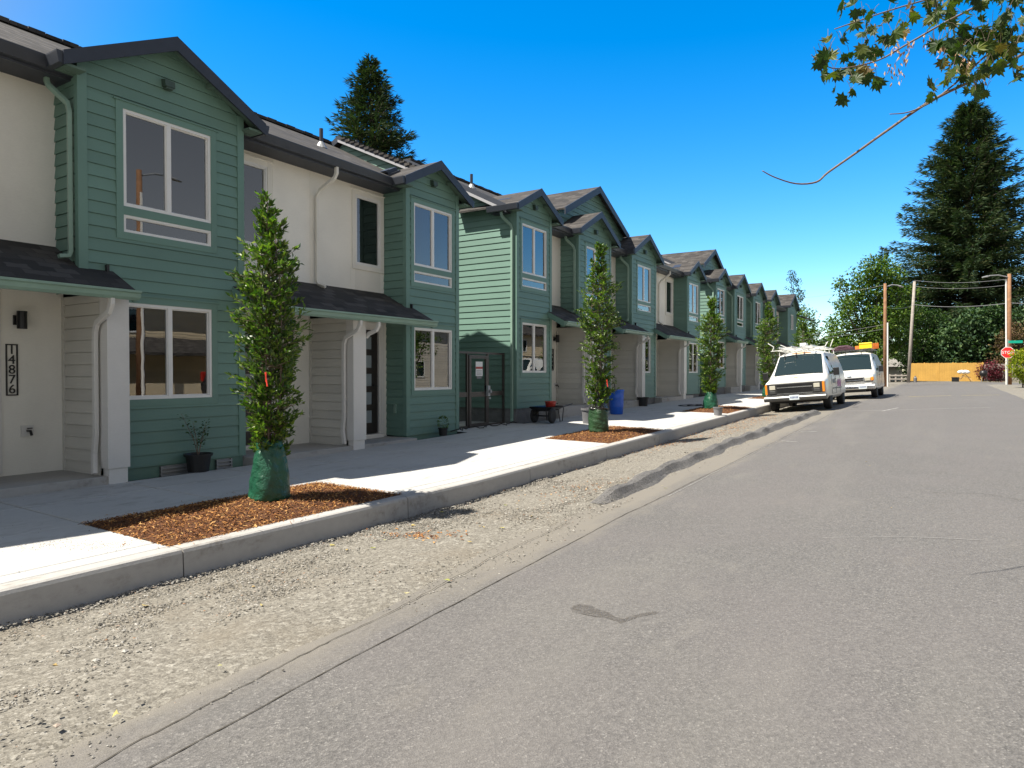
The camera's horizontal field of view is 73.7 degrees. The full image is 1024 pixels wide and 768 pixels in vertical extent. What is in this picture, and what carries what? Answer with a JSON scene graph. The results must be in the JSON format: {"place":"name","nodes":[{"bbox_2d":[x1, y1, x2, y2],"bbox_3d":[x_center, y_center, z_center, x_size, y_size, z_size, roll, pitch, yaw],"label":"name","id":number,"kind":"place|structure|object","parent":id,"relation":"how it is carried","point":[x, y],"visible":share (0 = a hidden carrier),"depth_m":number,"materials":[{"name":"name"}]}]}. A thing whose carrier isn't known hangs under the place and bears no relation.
{"place":"outdoors","nodes":[
{"label":"outdoors","id":0,"kind":"place"},
{"bbox_2d":[2,441,545,571],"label":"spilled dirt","id":1,"kind":"structure","parent":0,"point":[93,543],"depth_m":5.62,"materials":[{"name":"brown soil"}]},
{"bbox_2d":[84,436,636,546],"bbox_3d":[6.341,0.767,23.212,3.440,0.594,66.000,1,1,32],"label":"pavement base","id":2,"kind":"object","parent":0,"point":[200,539],"visible":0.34,"depth_m":6.30,"materials":[{"name":"grey concrete"}]},
{"bbox_2d":[77,479,401,546],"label":"wood chip mulch","id":3,"kind":"object","parent":2,"relation":"on","point":[137,515],"visible":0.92,"depth_m":6.74,"materials":[{"name":"brown wood"}]},
{"bbox_2d":[224,189,314,501],"bbox_3d":[-2.643,-0.414,7.436,0.928,3.353,0.896,0,1,-24],"label":"street tree","id":4,"kind":"object","parent":3,"relation":"on","point":[269,481],"visible":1,"depth_m":7.31,"materials":[{"name":"green plant"}]},
{"bbox_2d":[546,426,659,443],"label":"wood chip mulch","id":5,"kind":"object","parent":2,"relation":"on","point":[611,433],"visible":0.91,"depth_m":14.24,"materials":[{"name":"brown wood"}]},
{"bbox_2d":[573,241,625,432],"bbox_3d":[1.883,-1.014,14.633,1.143,4.099,1.060,1,1,42],"label":"street tree","id":6,"kind":"object","parent":5,"relation":"on","point":[598,415],"visible":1,"depth_m":14.54,"materials":[{"name":"green plant"}]},
{"bbox_2d":[682,405,749,413],"bbox_3d":[6.553,0.792,21.777,1.400,0.114,2.990,1,1,32],"label":"mulch bed","id":7,"kind":"object","parent":2,"relation":"on","point":[726,409],"visible":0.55,"depth_m":20.99,"materials":[{"name":"brown wood"}]},
{"bbox_2d":[693,295,730,408],"bbox_3d":[6.288,-1.016,21.586,1.174,3.600,1.091,0,1,-5],"label":"street tree","id":8,"kind":"object","parent":7,"relation":"on","point":[710,400],"visible":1,"depth_m":21.46,"materials":[{"name":"green plant"}]},
{"bbox_2d":[0,389,768,583],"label":"pavement","id":9,"kind":"structure","parent":0,"point":[54,518],"depth_m":8.94,"materials":[{"name":"concrete"}]},
{"bbox_2d":[177,413,212,472],"bbox_3d":[-4.407,0.811,9.545,0.416,0.821,0.377,0,1,-11],"label":"plant pot","id":10,"kind":"object","parent":9,"relation":"on","point":[197,462],"visible":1,"depth_m":9.46,"materials":[{"name":"black plastic"}]},
{"bbox_2d":[437,415,448,435],"bbox_3d":[-1.436,0.860,14.227,0.271,0.427,0.277,1,1,32],"label":"plant pot","id":11,"kind":"object","parent":9,"relation":"on","point":[443,431],"visible":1,"depth_m":14.17,"materials":[{"name":"black plastic"}]},
{"bbox_2d":[529,403,572,422],"bbox_3d":[1.008,0.737,17.384,0.584,0.455,1.452,1,1,32],"label":"garden cart","id":12,"kind":"object","parent":9,"relation":"on","point":[535,415],"visible":1,"depth_m":16.97,"materials":[{"name":"black paint"}]},
{"bbox_2d":[545,401,555,406],"bbox_3d":[0.978,0.545,17.334,0.296,0.210,0.296,1,1,32],"label":"red bucket","id":13,"kind":"object","parent":12,"relation":"in","point":[550,403],"visible":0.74,"depth_m":17.23,"materials":[{"name":"plastic"}]},
{"bbox_2d":[581,408,588,423],"bbox_3d":[1.894,0.788,16.972,0.367,0.380,0.365,1,1,32],"label":"plant pot","id":14,"kind":"object","parent":9,"relation":"on","point":[585,411],"visible":0.56,"depth_m":16.85,"materials":[{"name":"grey plastic"}]},
{"bbox_2d":[609,383,623,413],"bbox_3d":[3.030,0.412,19.797,0.444,0.923,0.442,1,1,32],"label":"blue drum","id":15,"kind":"object","parent":9,"relation":"on","point":[616,403],"visible":0.85,"depth_m":19.63,"materials":[{"name":"plastic"}]},
{"bbox_2d":[637,397,648,405],"bbox_3d":[4.454,0.597,23.217,0.410,0.300,0.407,1,1,32],"label":"plant pot","id":16,"kind":"object","parent":9,"relation":"on","point":[643,401],"visible":0.99,"depth_m":23.07,"materials":[{"name":"black plastic"}]},
{"bbox_2d":[713,407,722,415],"bbox_3d":[5.879,0.776,19.482,0.292,0.235,0.289,1,1,32],"label":"plant pot","id":17,"kind":"object","parent":9,"relation":"on","point":[717,411],"visible":1,"depth_m":19.38,"materials":[{"name":"grey plastic"}]},
{"bbox_2d":[0,415,797,767],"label":"loose gravel","id":18,"kind":"structure","parent":0,"point":[234,599],"depth_m":5.28,"materials":[{"name":"beige gravel"}]},
{"bbox_2d":[101,395,704,481],"bbox_3d":[4.413,0.763,24.429,1.200,0.567,66.000,1,1,32],"label":"planting strip","id":19,"kind":"object","parent":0,"point":[421,439],"visible":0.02,"depth_m":14.82,"materials":[{"name":"soil"}]},
{"bbox_2d":[457,421,518,431],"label":"path","id":20,"kind":"structure","parent":0,"point":[461,423],"depth_m":16.18,"materials":[{"name":"concrete"}]},
{"bbox_2d":[459,351,504,428],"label":"metal gate","id":21,"kind":"structure","parent":20,"relation":"on","point":[468,394],"depth_m":16.17,"materials":[{"name":"brown metal"}]},
{"bbox_2d":[450,421,516,431],"bbox_3d":[-0.603,0.978,15.831,0.220,0.072,2.713,1,1,32],"label":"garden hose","id":22,"kind":"object","parent":20,"relation":"on","point":[484,426],"visible":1,"depth_m":15.58,"materials":[{"name":"green rubber"}]},
{"bbox_2d":[0,0,1023,373],"label":"sky","id":23,"kind":"structure","parent":0,"point":[678,110],"materials":[{"name":"blue"}]},
{"bbox_2d":[23,384,1023,767],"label":"road","id":24,"kind":"structure","parent":0,"point":[825,592],"depth_m":3.78,"materials":[{"name":"grey asphalt"}]},
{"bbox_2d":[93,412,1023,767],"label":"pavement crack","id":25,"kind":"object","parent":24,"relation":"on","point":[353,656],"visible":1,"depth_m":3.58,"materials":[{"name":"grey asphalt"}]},
{"bbox_2d":[572,604,624,622],"bbox_3d":[0.543,1.415,4.230,0.414,0.008,0.174,1,1,38],"label":"water stain","id":26,"kind":"object","parent":24,"relation":"on","point":[600,613],"visible":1,"depth_m":4.23,"materials":[{"name":"grey asphalt"}]},
{"bbox_2d":[624,611,655,620],"bbox_3d":[0.781,1.411,4.162,0.273,0.003,0.058,-1,1,-31],"label":"water stain","id":27,"kind":"object","parent":24,"relation":"on","point":[641,615],"visible":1,"depth_m":4.18,"materials":[{"name":"grey asphalt"}]},
{"bbox_2d":[101,377,1013,473],"bbox_3d":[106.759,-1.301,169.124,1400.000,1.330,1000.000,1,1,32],"label":"ground","id":28,"kind":"structure","parent":0,"point":[922,384],"depth_m":66.85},
{"bbox_2d":[0,15,474,498],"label":"townhouse block","id":29,"kind":"structure","parent":28,"relation":"on","point":[134,175],"depth_m":9.50,"materials":[{"name":"green paint"}]},
{"bbox_2d":[123,108,210,222],"bbox_3d":[-4.720,-2.943,9.367,0.059,1.255,1.250,1,1,32],"label":"window","id":30,"kind":"structure","parent":29,"relation":"in","point":[167,166],"depth_m":9.33,"materials":[{"name":"glass"}]},
{"bbox_2d":[124,214,210,246],"bbox_3d":[-4.720,-2.093,9.380,0.059,0.225,1.250,1,1,32],"label":"window","id":31,"kind":"structure","parent":29,"relation":"in","point":[132,224],"depth_m":9.35,"materials":[{"name":"glass"}]},
{"bbox_2d":[129,303,211,399],"bbox_3d":[-4.720,-0.436,9.407,0.059,1.270,1.250,1,1,32],"label":"window","id":32,"kind":"structure","parent":29,"relation":"in","point":[170,347],"depth_m":9.38,"materials":[{"name":"glass"}]},
{"bbox_2d":[245,324,263,443],"bbox_3d":[-4.457,-0.009,11.318,0.100,2.036,0.852,1,1,32],"label":"door","id":33,"kind":"structure","parent":29,"relation":"in","point":[248,435],"depth_m":11.43,"materials":[{"name":"brown paint"}]},
{"bbox_2d":[244,160,266,245],"bbox_3d":[-4.303,-2.943,11.114,0.059,1.350,0.720,1,1,32],"label":"window","id":34,"kind":"structure","parent":29,"relation":"in","point":[255,175],"depth_m":11.19,"materials":[{"name":"glass"}]},
{"bbox_2d":[356,194,380,268],"bbox_3d":[-2.846,-2.980,13.422,0.059,1.350,0.700,1,1,32],"label":"window","id":35,"kind":"structure","parent":29,"relation":"in","point":[368,210],"depth_m":13.46,"materials":[{"name":"glass"}]},
{"bbox_2d":[366,330,377,433],"bbox_3d":[-2.921,-0.040,13.227,0.100,2.036,0.922,1,1,32],"label":"door","id":36,"kind":"structure","parent":29,"relation":"in","point":[371,342],"depth_m":13.49,"materials":[{"name":"brown paint"}]},
{"bbox_2d":[414,202,451,272],"bbox_3d":[-1.658,-3.021,14.216,0.059,1.255,1.250,1,1,32],"label":"window","id":37,"kind":"structure","parent":29,"relation":"in","point":[432,227],"depth_m":14.19,"materials":[{"name":"glass"}]},
{"bbox_2d":[414,271,451,287],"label":"window","id":38,"kind":"structure","parent":29,"relation":"in","point":[421,277],"depth_m":14.23,"materials":[{"name":"glass"}]},
{"bbox_2d":[414,327,451,389],"bbox_3d":[-1.658,-0.513,14.256,0.059,1.270,1.250,1,1,32],"label":"window","id":39,"kind":"structure","parent":29,"relation":"in","point":[432,347],"depth_m":14.22,"materials":[{"name":"white plastic"}]},
{"bbox_2d":[324,52,426,163],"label":"fir tree","id":40,"kind":"object","parent":28,"relation":"on","point":[377,103],"visible":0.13,"depth_m":48.76,"materials":[{"name":"green plant"}]},
{"bbox_2d":[0,402,801,626],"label":"kerb","id":41,"kind":"structure","parent":28,"relation":"on","point":[37,596],"depth_m":6.26,"materials":[{"name":"concrete"}]},
{"bbox_2d":[0,385,891,767],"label":"gravel strip","id":42,"kind":"object","parent":28,"relation":"on","point":[168,669],"visible":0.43,"depth_m":4.40,"materials":[{"name":"beige gravel"}]},
{"bbox_2d":[52,461,891,716],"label":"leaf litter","id":43,"kind":"object","parent":42,"relation":"on","point":[115,712],"visible":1,"depth_m":4.76,"materials":[{"name":"brown plant"}]},
{"bbox_2d":[366,412,796,542],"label":"spilled wood chips","id":44,"kind":"object","parent":42,"relation":"on","point":[422,535],"visible":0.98,"depth_m":9.04,"materials":[{"name":"beige wood"}]},
{"bbox_2d":[591,410,820,504],"bbox_3d":[5.284,1.104,14.956,0.577,0.443,16.302,1,1,33],"label":"asphalt lip","id":45,"kind":"object","parent":42,"relation":"on","point":[640,481],"visible":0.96,"depth_m":10.76,"materials":[{"name":"grey asphalt"}]},
{"bbox_2d":[763,339,845,410],"bbox_3d":[10.795,-0.352,25.031,2.500,2.473,5.538,-5,-2,32],"label":"van","id":46,"kind":"object","parent":42,"relation":"on","point":[813,375],"visible":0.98,"depth_m":23.45,"materials":[{"name":"white paint"}]},
{"bbox_2d":[779,346,808,351],"bbox_3d":[10.647,-1.315,25.723,0.424,0.070,3.600,-5,-2,32],"label":"ladder","id":47,"kind":"object","parent":46,"relation":"on","point":[786,348],"visible":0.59,"depth_m":24.80,"materials":[{"name":"metal"}]},
{"bbox_2d":[800,345,823,348],"bbox_3d":[11.199,-1.360,25.374,0.394,0.060,3.200,-5,-2,32],"label":"ladder","id":48,"kind":"object","parent":46,"relation":"on","point":[810,346],"visible":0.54,"depth_m":24.40,"materials":[{"name":"metal"}]},
{"bbox_2d":[832,348,883,398],"bbox_3d":[16.044,-0.473,31.899,2.500,2.203,5.658,-5,-2,32],"label":"van","id":49,"kind":"object","parent":42,"relation":"on","point":[863,370],"visible":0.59,"depth_m":30.36,"materials":[{"name":"white paint"}]},
{"bbox_2d":[831,345,854,351],"bbox_3d":[15.757,-1.681,32.426,0.976,0.250,1.100,-4,-2,32],"label":"folded tarp","id":50,"kind":"object","parent":49,"relation":"on","point":[842,348],"visible":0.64,"depth_m":31.95,"materials":[{"name":"purple fabric"}]},
{"bbox_2d":[859,342,872,348],"bbox_3d":[16.357,-1.770,31.543,0.560,0.270,0.490,-5,-2,32],"label":"yellow case","id":51,"kind":"object","parent":49,"relation":"on","point":[865,345],"visible":0.95,"depth_m":31.38,"materials":[{"name":"plastic"}]},
{"bbox_2d":[855,343,878,348],"bbox_3d":[16.450,-1.750,31.789,1.154,0.328,0.390,0,1,-9],"label":"orange crate","id":52,"kind":"object","parent":49,"relation":"on","point":[874,344],"visible":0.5,"depth_m":31.71,"materials":[{"name":"plastic"}]},
{"bbox_2d":[403,158,706,423],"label":"townhouse block","id":53,"kind":"structure","parent":28,"relation":"on","point":[525,257],"depth_m":19.85,"materials":[{"name":"green paint"}]},
{"bbox_2d":[522,223,545,277],"bbox_3d":[0.562,-3.437,17.727,0.059,1.255,1.250,1,1,32],"label":"window","id":54,"kind":"structure","parent":53,"relation":"in","point":[533,239],"depth_m":17.70,"materials":[{"name":"glass"}]},
{"bbox_2d":[522,277,545,290],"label":"window","id":55,"kind":"structure","parent":53,"relation":"in","point":[526,282],"depth_m":17.75,"materials":[{"name":"clear glass"}]},
{"bbox_2d":[522,322,545,372],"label":"window","id":56,"kind":"structure","parent":53,"relation":"in","point":[533,335],"depth_m":17.74,"materials":[{"name":"glass"}]},
{"bbox_2d":[587,246,603,289],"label":"window","id":57,"kind":"structure","parent":53,"relation":"in","point":[590,251],"depth_m":20.60,"materials":[{"name":"glass"}]},
{"bbox_2d":[594,334,603,372],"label":"window","id":58,"kind":"structure","parent":53,"relation":"in","point":[602,334],"depth_m":21.34,"materials":[{"name":"white plastic"}]},
{"bbox_2d":[623,333,649,372],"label":"window","id":59,"kind":"structure","parent":53,"relation":"in","point":[647,344],"depth_m":24.66,"materials":[{"name":"white plastic"}]},
{"bbox_2d":[638,264,650,302],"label":"window","id":60,"kind":"structure","parent":53,"relation":"in","point":[644,273],"depth_m":24.36,"materials":[{"name":"clear glass"}]},
{"bbox_2d":[638,304,650,312],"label":"window","id":61,"kind":"structure","parent":53,"relation":"in","point":[641,307],"depth_m":24.33,"materials":[{"name":"clear glass"}]},
{"bbox_2d":[667,280,671,313],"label":"window","id":62,"kind":"structure","parent":53,"relation":"in","point":[669,284],"depth_m":28.28,"materials":[{"name":"clear glass"}]},
{"bbox_2d":[689,283,697,314],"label":"window","id":63,"kind":"structure","parent":53,"relation":"in","point":[693,289],"depth_m":29.01,"materials":[{"name":"clear glass"}]},
{"bbox_2d":[689,315,697,321],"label":"window","id":64,"kind":"structure","parent":53,"relation":"in","point":[691,318],"depth_m":29.13,"materials":[{"name":"glass"}]},
{"bbox_2d":[689,343,697,372],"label":"window","id":65,"kind":"structure","parent":53,"relation":"in","point":[693,363],"depth_m":29.07,"materials":[{"name":"white plastic"}]},
{"bbox_2d":[661,249,813,394],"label":"townhouse block","id":66,"kind":"structure","parent":28,"relation":"on","point":[740,304],"depth_m":35.06,"materials":[{"name":"green paint"}]},
{"bbox_2d":[717,288,724,315],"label":"window","id":67,"kind":"structure","parent":66,"relation":"in","point":[720,293],"depth_m":32.55,"materials":[{"name":"clear glass"}]},
{"bbox_2d":[718,341,723,367],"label":"window","id":68,"kind":"structure","parent":66,"relation":"in","point":[722,359],"depth_m":32.91,"materials":[{"name":"white plastic"}]},
{"bbox_2d":[737,295,742,320],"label":"window","id":69,"kind":"structure","parent":66,"relation":"in","point":[739,299],"depth_m":35.65,"materials":[{"name":"clear glass"}]},
{"bbox_2d":[755,302,759,324],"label":"window","id":70,"kind":"structure","parent":66,"relation":"in","point":[757,304],"depth_m":39.06,"materials":[{"name":"white plastic"}]},
{"bbox_2d":[791,315,792,329],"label":"window","id":71,"kind":"structure","parent":66,"relation":"in","point":[791,315],"depth_m":47.95,"materials":[{"name":"white plastic"}]},
{"bbox_2d":[784,270,811,346],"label":"broadleaf tree","id":72,"kind":"object","parent":28,"relation":"on","point":[799,289],"visible":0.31,"depth_m":77.58,"materials":[{"name":"green plant"}]},
{"bbox_2d":[796,305,834,351],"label":"broadleaf tree","id":73,"kind":"object","parent":28,"relation":"on","point":[813,329],"visible":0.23,"depth_m":65.64,"materials":[{"name":"green plant"}]},
{"bbox_2d":[818,335,844,354],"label":"broadleaf tree","id":74,"kind":"object","parent":28,"relation":"on","point":[827,344],"visible":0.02,"depth_m":83.74,"materials":[{"name":"green plant"}]},
{"bbox_2d":[819,252,926,364],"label":"broadleaf tree","id":75,"kind":"object","parent":28,"relation":"on","point":[873,279],"visible":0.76,"depth_m":69.15,"materials":[{"name":"green plant"}]},
{"bbox_2d":[865,246,904,377],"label":"fir tree","id":76,"kind":"object","parent":28,"relation":"on","point":[881,249],"visible":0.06,"depth_m":97.50,"materials":[{"name":"green plant"}]},
{"bbox_2d":[880,358,903,380],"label":"house","id":77,"kind":"structure","parent":28,"relation":"on","point":[892,368],"depth_m":75.99,"materials":[{"name":"white paint"}]},
{"bbox_2d":[762,0,1023,184],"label":"maple tree","id":78,"kind":"object","parent":28,"relation":"on","point":[1000,45],"visible":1,"depth_m":4.50,"materials":[{"name":"green plant"}]},
{"bbox_2d":[883,283,902,386],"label":"street lamp pole","id":79,"kind":"object","parent":28,"relation":"on","point":[885,347],"visible":0.91,"depth_m":49.86,"materials":[{"name":"brown wood"}]},
{"bbox_2d":[907,281,915,382],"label":"utility pole","id":80,"kind":"object","parent":28,"relation":"on","point":[911,337],"visible":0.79,"depth_m":61.84,"materials":[{"name":"grey wood"}]},
{"bbox_2d":[914,303,1004,306],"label":"overhead wire","id":81,"kind":"object","parent":80,"relation":"attached to","point":[959,306],"visible":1,"depth_m":55.06,"materials":[{"name":"grey"}]},
{"bbox_2d":[916,285,1003,288],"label":"overhead wire","id":82,"kind":"object","parent":80,"relation":"attached to","point":[958,288],"visible":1,"depth_m":56.06,"materials":[{"name":"grey"}]},
{"bbox_2d":[889,300,958,380],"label":"broadleaf tree","id":83,"kind":"object","parent":28,"relation":"on","point":[924,352],"visible":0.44,"depth_m":73.31,"materials":[{"name":"green plant"}]},
{"bbox_2d":[910,362,983,380],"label":"board fence","id":84,"kind":"object","parent":28,"relation":"on","point":[947,373],"visible":0.9,"depth_m":65.11,"materials":[{"name":"wood"}]},
{"bbox_2d":[871,98,1023,378],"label":"fir tree","id":85,"kind":"object","parent":28,"relation":"on","point":[970,177],"visible":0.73,"depth_m":85.20,"materials":[{"name":"green plant"}]},
{"bbox_2d":[930,301,1023,380],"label":"broadleaf tree","id":86,"kind":"object","parent":28,"relation":"on","point":[968,341],"visible":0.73,"depth_m":70.03,"materials":[{"name":"green plant"}]},
{"bbox_2d":[974,359,1004,381],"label":"purple shrub","id":87,"kind":"object","parent":28,"relation":"on","point":[991,375],"visible":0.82,"depth_m":62.39,"materials":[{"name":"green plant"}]},
{"bbox_2d":[982,274,1011,384],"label":"street lamp pole","id":88,"kind":"object","parent":28,"relation":"on","point":[1008,328],"visible":0.82,"depth_m":49.88,"materials":[{"name":"brown wood"}]},
{"bbox_2d":[915,279,1004,282],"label":"overhead wire","id":89,"kind":"object","parent":88,"relation":"attached to","point":[959,282],"visible":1,"depth_m":55.38,"materials":[{"name":"grey"}]},
{"bbox_2d":[984,364,1023,381],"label":"board fence","id":90,"kind":"object","parent":28,"relation":"on","point":[997,379],"visible":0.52,"depth_m":62.74,"materials":[{"name":"brown wood"}]},
{"bbox_2d":[985,319,1023,381],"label":"broadleaf tree","id":91,"kind":"object","parent":28,"relation":"on","point":[1018,333],"visible":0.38,"depth_m":66.92,"materials":[{"name":"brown plant"}]},
{"bbox_2d":[678,404,702,405],"bbox_3d":[6.299,0.729,23.600,1.654,0.027,0.686,-1,1,-38],"label":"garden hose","id":92,"kind":"object","parent":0,"point":[692,405],"visible":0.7,"depth_m":23.33,"materials":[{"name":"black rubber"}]},
{"bbox_2d":[753,301,782,396],"bbox_3d":[10.689,-1.459,28.561,1.245,4.019,1.354,0,1,-18],"label":"street tree","id":93,"kind":"object","parent":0,"point":[767,357],"visible":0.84,"depth_m":28.45,"materials":[{"name":"green plant"}]},
{"bbox_2d":[788,318,816,351],"bbox_3d":[15.214,-1.538,35.736,1.454,3.835,1.448,0,1,12],"label":"street tree","id":94,"kind":"object","parent":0,"point":[807,334],"visible":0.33,"depth_m":35.60,"materials":[{"name":"green plant"}]},
{"bbox_2d":[888,382,1021,384],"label":"cross street","id":95,"kind":"structure","parent":0,"point":[921,383],"depth_m":57.30,"materials":[{"name":"grey asphalt"}]},
{"bbox_2d":[889,374,906,381],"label":"rail fence","id":96,"kind":"object","parent":95,"relation":"on","point":[895,378],"visible":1,"depth_m":62.80,"materials":[{"name":"white wood"}]},
{"bbox_2d":[951,377,958,381],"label":"storage crate","id":97,"kind":"object","parent":95,"relation":"on","point":[955,379],"visible":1,"depth_m":62.06,"materials":[{"name":"black paint"}]},
{"bbox_2d":[957,370,972,380],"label":"table","id":98,"kind":"object","parent":95,"relation":"on","point":[963,372],"visible":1,"depth_m":61.93,"materials":[{"name":"white wood"}]},
{"bbox_2d":[979,370,987,380],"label":"kettle grill","id":99,"kind":"object","parent":95,"relation":"on","point":[982,373],"visible":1,"depth_m":61.01,"materials":[{"name":"black paint"}]},
{"bbox_2d":[989,384,1023,398],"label":"verge","id":100,"kind":"structure","parent":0,"point":[1017,390],"depth_m":38.92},
{"bbox_2d":[1001,339,1022,385],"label":"stop sign","id":101,"kind":"object","parent":100,"relation":"on","point":[1005,351],"visible":0.72,"depth_m":45.98,"materials":[{"name":"metal"}]},
{"bbox_2d":[1004,348,1023,387],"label":"yellow green shrub","id":102,"kind":"object","parent":100,"relation":"on","point":[1018,371],"visible":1,"depth_m":41.90,"materials":[{"name":"green plant"}]}
]}

